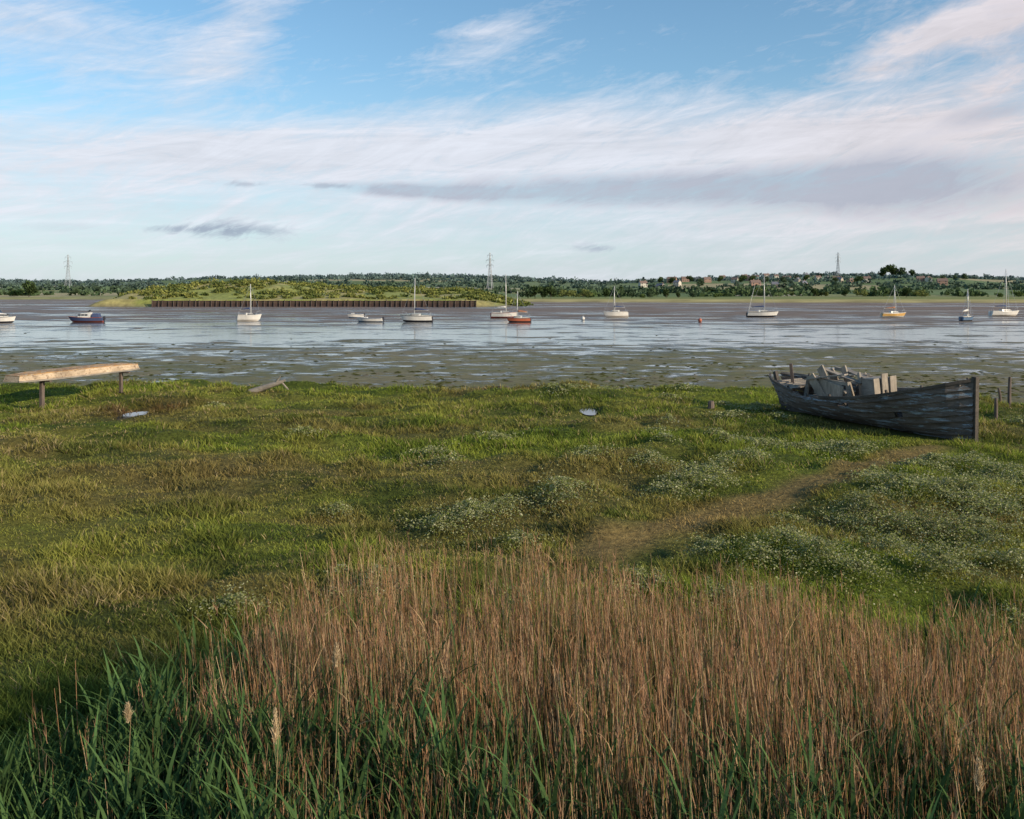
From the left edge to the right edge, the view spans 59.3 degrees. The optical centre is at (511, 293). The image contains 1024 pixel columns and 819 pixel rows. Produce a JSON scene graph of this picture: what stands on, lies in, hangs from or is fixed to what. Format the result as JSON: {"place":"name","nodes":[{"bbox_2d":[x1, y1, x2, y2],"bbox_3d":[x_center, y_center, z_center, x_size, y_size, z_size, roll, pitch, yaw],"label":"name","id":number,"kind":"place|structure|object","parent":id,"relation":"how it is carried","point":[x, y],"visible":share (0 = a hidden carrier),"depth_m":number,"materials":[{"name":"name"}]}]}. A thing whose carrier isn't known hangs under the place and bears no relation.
{"place":"outdoors","nodes":[
{"label":"outdoors","id":0,"kind":"place"},
{"bbox_2d":[85,282,516,306],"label":"grassy island","id":1,"kind":"structure","parent":0,"point":[125,301],"depth_m":311.33,"materials":[{"name":"green plant"}]},
{"bbox_2d":[113,277,533,305],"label":"island scrub","id":2,"kind":"object","parent":1,"relation":"on","point":[173,289],"visible":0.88,"depth_m":328.36,"materials":[{"name":"green plant"}]},
{"bbox_2d":[0,378,1023,818],"bbox_3d":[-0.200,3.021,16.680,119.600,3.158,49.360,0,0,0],"label":"salt marsh","id":3,"kind":"structure","parent":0,"point":[630,543],"depth_m":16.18,"materials":[{"name":"green plant"}]},
{"bbox_2d":[39,380,51,408],"bbox_3d":[-15.458,3.397,29.600,0.850,1.132,0.129,0,0,24],"label":"wooden stand","id":4,"kind":"object","parent":3,"relation":"on","point":[42,393],"visible":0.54,"depth_m":29.55,"materials":[{"name":"wood"}]},
{"bbox_2d":[117,371,130,392],"bbox_3d":[-14.076,3.275,32.400,0.850,0.978,0.108,0,0,24],"label":"wooden stand","id":5,"kind":"object","parent":3,"relation":"on","point":[120,382],"visible":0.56,"depth_m":32.35,"materials":[{"name":"wood"}]},
{"bbox_2d":[3,363,139,382],"bbox_3d":[-15.026,2.669,30.948,1.077,0.272,4.804,0,1,24],"label":"upturned punt","id":6,"kind":"object","parent":5,"relation":"on","point":[61,373],"visible":1,"depth_m":30.36,"materials":[{"name":"beige paint"}]},
{"bbox_2d":[121,701,135,816],"bbox_3d":[-2.002,2.879,4.702,0.069,1.503,0.052,0,0,-44],"label":"reed stalk","id":7,"kind":"object","parent":3,"relation":"on","point":[127,713],"visible":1,"depth_m":4.70,"materials":[{"name":"beige plant"}]},
{"bbox_2d":[115,411,146,419],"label":"marsh pool","id":8,"kind":"structure","parent":3,"relation":"on","point":[124,416],"depth_m":26.89,"materials":[{"name":"grey liquid"}]},
{"bbox_2d":[249,376,287,391],"bbox_3d":[-9.308,3.497,34.420,1.512,0.754,0.279,0,0,0],"label":"driftwood log","id":9,"kind":"object","parent":3,"relation":"on","point":[277,382],"visible":0.94,"depth_m":34.35,"materials":[{"name":"beige wood"}]},
{"bbox_2d":[268,708,280,817],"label":"reed stalk","id":10,"kind":"object","parent":3,"relation":"on","point":[275,734],"visible":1,"depth_m":4.30,"materials":[{"name":"beige plant"}]},
{"bbox_2d":[330,642,340,807],"bbox_3d":[-0.959,2.745,4.897,0.075,1.707,0.062,0,0,-10],"label":"reed stalk","id":11,"kind":"object","parent":3,"relation":"on","point":[336,656],"visible":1,"depth_m":4.90,"materials":[{"name":"beige plant"}]},
{"bbox_2d":[0,563,1023,818],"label":"green reed bed","id":12,"kind":"object","parent":3,"relation":"on","point":[142,751],"visible":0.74,"depth_m":5.04,"materials":[{"name":"green plant"}]},
{"bbox_2d":[7,526,1023,818],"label":"dry reed bed","id":13,"kind":"object","parent":3,"relation":"on","point":[663,676],"visible":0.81,"depth_m":5.83,"materials":[{"name":"brown plant"}]},
{"bbox_2d":[123,382,1023,635],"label":"flowering ground cover","id":14,"kind":"object","parent":3,"relation":"on","point":[1000,470],"visible":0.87,"depth_m":14.31,"materials":[{"name":"green plant"}]},
{"bbox_2d":[579,408,597,414],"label":"marsh pool","id":15,"kind":"structure","parent":3,"relation":"on","point":[588,411],"depth_m":27.57,"materials":[{"name":"grey liquid"}]},
{"bbox_2d":[708,401,713,408],"bbox_3d":[6.017,3.492,27.227,0.213,0.510,0.217,0,0,0],"label":"wooden post","id":16,"kind":"object","parent":3,"relation":"on","point":[710,404],"visible":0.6,"depth_m":27.15,"materials":[{"name":"wood"}]},
{"bbox_2d":[769,363,978,442],"bbox_3d":[9.826,2.871,25.226,2.592,1.748,7.567,-3,1,-23],"label":"derelict boat","id":17,"kind":"object","parent":3,"relation":"on","point":[949,410],"visible":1,"depth_m":23.55,"materials":[{"name":"grey wood"}]},
{"bbox_2d":[972,757,986,818],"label":"reed stalk","id":18,"kind":"object","parent":3,"relation":"on","point":[978,779],"visible":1,"depth_m":3.90,"materials":[{"name":"beige plant"}]},
{"bbox_2d":[994,398,997,420],"bbox_3d":[14.398,3.583,26.777,0.107,0.978,0.108,0,0,0],"label":"wooden post","id":19,"kind":"object","parent":3,"relation":"on","point":[996,407],"visible":0.7,"depth_m":26.74,"materials":[{"name":"wood"}]},
{"bbox_2d":[997,388,1001,401],"bbox_3d":[16.266,3.516,29.998,0.165,0.781,0.096,0,0,0],"label":"wooden post","id":20,"kind":"object","parent":3,"relation":"on","point":[999,394],"visible":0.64,"depth_m":29.96,"materials":[{"name":"wood"}]},
{"bbox_2d":[1007,377,1011,405],"bbox_3d":[16.273,3.350,29.456,0.135,1.270,0.117,0,0,0],"label":"wooden post","id":21,"kind":"object","parent":3,"relation":"on","point":[1009,391],"visible":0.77,"depth_m":29.41,"materials":[{"name":"wood"}]},
{"bbox_2d":[0,300,1023,403],"bbox_3d":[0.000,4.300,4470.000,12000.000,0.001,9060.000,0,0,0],"label":"mudflat","id":22,"kind":"structure","parent":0,"point":[280,338],"depth_m":78.18,"materials":[{"name":"grey soil"}]},
{"bbox_2d":[0,310,15,322],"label":"motor boat","id":23,"kind":"object","parent":22,"relation":"on","point":[6,318],"visible":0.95,"depth_m":133.21,"materials":[{"name":"white plastic"}]},
{"bbox_2d":[68,310,105,321],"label":"motor boat","id":24,"kind":"object","parent":22,"relation":"on","point":[89,317],"visible":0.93,"depth_m":137.69,"materials":[{"name":"blue plastic"}]},
{"bbox_2d":[237,284,260,320],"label":"sailing boat","id":25,"kind":"object","parent":22,"relation":"on","point":[250,316],"visible":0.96,"depth_m":143.02,"materials":[{"name":"white plastic"}]},
{"bbox_2d":[151,299,476,306],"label":"piling wall","id":26,"kind":"structure","parent":22,"relation":"on","point":[333,303],"depth_m":302.80,"materials":[{"name":"brown metal"}]},
{"bbox_2d":[347,311,364,317],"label":"motor boat","id":27,"kind":"object","parent":22,"relation":"on","point":[351,315],"visible":0.84,"depth_m":160.88,"materials":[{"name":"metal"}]},
{"bbox_2d":[356,315,384,321],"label":"motor boat","id":28,"kind":"object","parent":22,"relation":"on","point":[365,319],"visible":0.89,"depth_m":137.70,"materials":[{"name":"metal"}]},
{"bbox_2d":[401,280,432,321],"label":"sailing boat","id":29,"kind":"object","parent":22,"relation":"on","point":[414,317],"visible":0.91,"depth_m":137.80,"materials":[{"name":"white plastic"}]},
{"bbox_2d":[490,274,516,317],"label":"sailing boat","id":30,"kind":"object","parent":22,"relation":"on","point":[502,314],"visible":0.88,"depth_m":160.85,"materials":[{"name":"white plastic"}]},
{"bbox_2d":[0,329,1023,397],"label":"seaweed and stones","id":31,"kind":"object","parent":22,"relation":"on","point":[619,386],"visible":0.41,"depth_m":47.09,"materials":[{"name":"green plant"}]},
{"bbox_2d":[506,291,530,321],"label":"sailing boat","id":32,"kind":"object","parent":22,"relation":"on","point":[517,318],"visible":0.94,"depth_m":137.89,"materials":[{"name":"red plastic"}]},
{"bbox_2d":[603,286,627,316],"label":"sailing boat","id":33,"kind":"object","parent":22,"relation":"on","point":[614,313],"visible":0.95,"depth_m":167.81,"materials":[{"name":"white plastic"}]},
{"bbox_2d":[746,277,778,316],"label":"sailing boat","id":34,"kind":"object","parent":22,"relation":"on","point":[763,313],"visible":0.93,"depth_m":167.79,"materials":[{"name":"white plastic"}]},
{"bbox_2d":[880,285,905,316],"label":"sailing boat","id":35,"kind":"object","parent":22,"relation":"on","point":[894,314],"visible":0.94,"depth_m":167.95,"materials":[{"name":"yellow plastic"}]},
{"bbox_2d":[959,289,973,320],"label":"sailing boat","id":36,"kind":"object","parent":22,"relation":"on","point":[965,317],"visible":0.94,"depth_m":143.03,"materials":[{"name":"blue plastic"}]},
{"bbox_2d":[988,271,1018,315],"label":"sailing boat","id":37,"kind":"object","parent":22,"relation":"on","point":[1002,312],"visible":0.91,"depth_m":175.45,"materials":[{"name":"white plastic"}]},
{"bbox_2d":[0,276,1023,302],"bbox_3d":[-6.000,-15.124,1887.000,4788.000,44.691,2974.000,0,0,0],"label":"hills","id":38,"kind":"structure","parent":0,"point":[934,297],"depth_m":716.22,"materials":[{"name":"green plant"}]},
{"bbox_2d":[7,289,24,295],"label":"broadleaf tree","id":39,"kind":"object","parent":38,"relation":"on","point":[14,292],"visible":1,"depth_m":759.03,"materials":[{"name":"green plant"}]},
{"bbox_2d":[22,280,38,296],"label":"broadleaf tree","id":40,"kind":"object","parent":38,"relation":"on","point":[28,286],"visible":1,"depth_m":743.59,"materials":[{"name":"green plant"}]},
{"bbox_2d":[64,255,71,287],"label":"electricity pylon","id":41,"kind":"object","parent":38,"relation":"on","point":[67,265],"visible":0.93,"depth_m":1049.79,"materials":[{"name":"metal"}]},
{"bbox_2d":[486,254,493,289],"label":"electricity pylon","id":42,"kind":"object","parent":38,"relation":"on","point":[489,260],"visible":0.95,"depth_m":1049.60,"materials":[{"name":"metal"}]},
{"bbox_2d":[0,271,1023,296],"bbox_3d":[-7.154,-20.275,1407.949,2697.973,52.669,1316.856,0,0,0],"label":"distant woodland","id":43,"kind":"object","parent":38,"relation":"on","point":[117,285],"visible":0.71,"depth_m":1151.82,"materials":[{"name":"green plant"}]},
{"bbox_2d":[518,286,534,296],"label":"broadleaf tree","id":44,"kind":"object","parent":38,"relation":"on","point":[525,293],"visible":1,"depth_m":583.36,"materials":[{"name":"green plant"}]},
{"bbox_2d":[528,285,541,296],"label":"broadleaf tree","id":45,"kind":"object","parent":38,"relation":"on","point":[537,290],"visible":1,"depth_m":583.27,"materials":[{"name":"green plant"}]},
{"bbox_2d":[540,286,548,296],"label":"broadleaf tree","id":46,"kind":"object","parent":38,"relation":"on","point":[544,292],"visible":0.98,"depth_m":582.77,"materials":[{"name":"green plant"}]},
{"bbox_2d":[543,285,558,296],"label":"broadleaf tree","id":47,"kind":"object","parent":38,"relation":"on","point":[551,291],"visible":1,"depth_m":584.33,"materials":[{"name":"green plant"}]},
{"bbox_2d":[558,289,573,296],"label":"broadleaf tree","id":48,"kind":"object","parent":38,"relation":"on","point":[562,293],"visible":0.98,"depth_m":677.18,"materials":[{"name":"green plant"}]},
{"bbox_2d":[576,289,592,296],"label":"broadleaf tree","id":49,"kind":"object","parent":38,"relation":"on","point":[584,293],"visible":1,"depth_m":658.81,"materials":[{"name":"green plant"}]},
{"bbox_2d":[602,288,609,297],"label":"broadleaf tree","id":50,"kind":"object","parent":38,"relation":"on","point":[605,291],"visible":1,"depth_m":691.99,"materials":[{"name":"green plant"}]},
{"bbox_2d":[626,289,639,296],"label":"broadleaf tree","id":51,"kind":"object","parent":38,"relation":"on","point":[631,292],"visible":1,"depth_m":649.35,"materials":[{"name":"green plant"}]},
{"bbox_2d":[638,281,647,286],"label":"house","id":52,"kind":"structure","parent":38,"relation":"on","point":[642,283],"depth_m":1211.18,"materials":[{"name":"white paint"}]},
{"bbox_2d":[646,291,653,296],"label":"broadleaf tree","id":53,"kind":"object","parent":38,"relation":"on","point":[648,293],"visible":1,"depth_m":688.07,"materials":[{"name":"green plant"}]},
{"bbox_2d":[662,288,668,297],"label":"broadleaf tree","id":54,"kind":"object","parent":38,"relation":"on","point":[665,292],"visible":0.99,"depth_m":673.93,"materials":[{"name":"green plant"}]},
{"bbox_2d":[668,277,675,283],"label":"broadleaf tree","id":55,"kind":"object","parent":38,"relation":"on","point":[671,280],"visible":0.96,"depth_m":1254.16,"materials":[{"name":"green plant"}]},
{"bbox_2d":[673,279,680,286],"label":"house","id":56,"kind":"structure","parent":38,"relation":"on","point":[676,283],"depth_m":1203.67,"materials":[{"name":"paint"}]},
{"bbox_2d":[681,276,688,281],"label":"house","id":57,"kind":"structure","parent":38,"relation":"on","point":[684,279],"depth_m":1410.52,"materials":[{"name":"red brick"}]},
{"bbox_2d":[689,291,696,297],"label":"broadleaf tree","id":58,"kind":"object","parent":38,"relation":"on","point":[692,294],"visible":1,"depth_m":700.95,"materials":[{"name":"green plant"}]},
{"bbox_2d":[696,278,704,285],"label":"broadleaf tree","id":59,"kind":"object","parent":38,"relation":"on","point":[700,282],"visible":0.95,"depth_m":1168.34,"materials":[{"name":"green plant"}]},
{"bbox_2d":[703,276,710,282],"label":"house","id":60,"kind":"structure","parent":38,"relation":"on","point":[707,279],"depth_m":1307.21,"materials":[{"name":"red brick"}]},
{"bbox_2d":[712,293,722,297],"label":"broadleaf tree","id":61,"kind":"object","parent":38,"relation":"on","point":[716,294],"visible":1,"depth_m":701.12,"materials":[{"name":"green plant"}]},
{"bbox_2d":[731,276,738,282],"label":"house","id":62,"kind":"structure","parent":38,"relation":"on","point":[733,279],"depth_m":1323.95,"materials":[{"name":"red brick"}]},
{"bbox_2d":[737,275,747,281],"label":"broadleaf tree","id":63,"kind":"object","parent":38,"relation":"on","point":[741,278],"visible":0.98,"depth_m":1273.04,"materials":[{"name":"green plant"}]},
{"bbox_2d":[749,279,760,285],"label":"house","id":64,"kind":"structure","parent":38,"relation":"on","point":[754,282],"depth_m":1098.70,"materials":[{"name":"red brick"}]},
{"bbox_2d":[760,276,768,281],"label":"broadleaf tree","id":65,"kind":"object","parent":38,"relation":"on","point":[766,279],"visible":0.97,"depth_m":1324.47,"materials":[{"name":"green plant"}]},
{"bbox_2d":[780,276,788,281],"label":"broadleaf tree","id":66,"kind":"object","parent":38,"relation":"on","point":[782,279],"visible":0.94,"depth_m":1305.27,"materials":[{"name":"green plant"}]},
{"bbox_2d":[811,288,818,295],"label":"broadleaf tree","id":67,"kind":"object","parent":38,"relation":"on","point":[814,291],"visible":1,"depth_m":744.54,"materials":[{"name":"green plant"}]},
{"bbox_2d":[836,255,839,273],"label":"electricity pylon","id":68,"kind":"object","parent":38,"relation":"on","point":[838,267],"visible":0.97,"depth_m":1519.55,"materials":[{"name":"metal"}]},
{"bbox_2d":[841,289,848,296],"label":"broadleaf tree","id":69,"kind":"object","parent":38,"relation":"on","point":[845,291],"visible":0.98,"depth_m":745.20,"materials":[{"name":"green plant"}]},
{"bbox_2d":[852,275,863,282],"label":"broadleaf tree","id":70,"kind":"object","parent":38,"relation":"on","point":[858,278],"visible":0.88,"depth_m":1180.33,"materials":[{"name":"green plant"}]},
{"bbox_2d":[852,289,867,295],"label":"broadleaf tree","id":71,"kind":"object","parent":38,"relation":"on","point":[863,291],"visible":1,"depth_m":753.34,"materials":[{"name":"green plant"}]},
{"bbox_2d":[862,275,870,282],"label":"house","id":72,"kind":"structure","parent":38,"relation":"on","point":[866,278],"depth_m":1283.07,"materials":[{"name":"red brick"}]},
{"bbox_2d":[877,267,889,276],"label":"broadleaf tree","id":73,"kind":"object","parent":38,"relation":"on","point":[883,271],"visible":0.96,"depth_m":1497.33,"materials":[{"name":"green plant"}]},
{"bbox_2d":[886,264,898,274],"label":"broadleaf tree","id":74,"kind":"object","parent":38,"relation":"on","point":[893,270],"visible":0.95,"depth_m":1497.47,"materials":[{"name":"green plant"}]},
{"bbox_2d":[898,267,908,275],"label":"broadleaf tree","id":75,"kind":"object","parent":38,"relation":"on","point":[901,270],"visible":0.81,"depth_m":1496.37,"materials":[{"name":"green plant"}]},
{"bbox_2d":[899,287,911,295],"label":"broadleaf tree","id":76,"kind":"object","parent":38,"relation":"on","point":[905,291],"visible":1,"depth_m":711.97,"materials":[{"name":"green plant"}]},
{"bbox_2d":[908,269,915,275],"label":"broadleaf tree","id":77,"kind":"object","parent":38,"relation":"on","point":[911,272],"visible":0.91,"depth_m":1497.33,"materials":[{"name":"green plant"}]},
{"bbox_2d":[912,289,928,296],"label":"broadleaf tree","id":78,"kind":"object","parent":38,"relation":"on","point":[922,292],"visible":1,"depth_m":709.60,"materials":[{"name":"green plant"}]},
{"bbox_2d":[916,276,924,281],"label":"house","id":79,"kind":"structure","parent":38,"relation":"on","point":[921,278],"depth_m":1283.42,"materials":[{"name":"red brick"}]},
{"bbox_2d":[936,277,947,284],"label":"house","id":80,"kind":"structure","parent":38,"relation":"on","point":[942,280],"depth_m":1195.11,"materials":[{"name":"red brick"}]},
{"bbox_2d":[994,292,1003,296],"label":"broadleaf tree","id":81,"kind":"object","parent":38,"relation":"on","point":[999,294],"visible":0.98,"depth_m":712.14,"materials":[{"name":"green plant"}]},
{"bbox_2d":[1010,290,1023,296],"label":"broadleaf tree","id":82,"kind":"object","parent":38,"relation":"on","point":[1018,293],"visible":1,"depth_m":743.87,"materials":[{"name":"green plant"}]},
{"bbox_2d":[0,0,1023,281],"label":"sky","id":83,"kind":"structure","parent":0,"point":[601,140],"materials":[{"name":"blue"}]}
]}

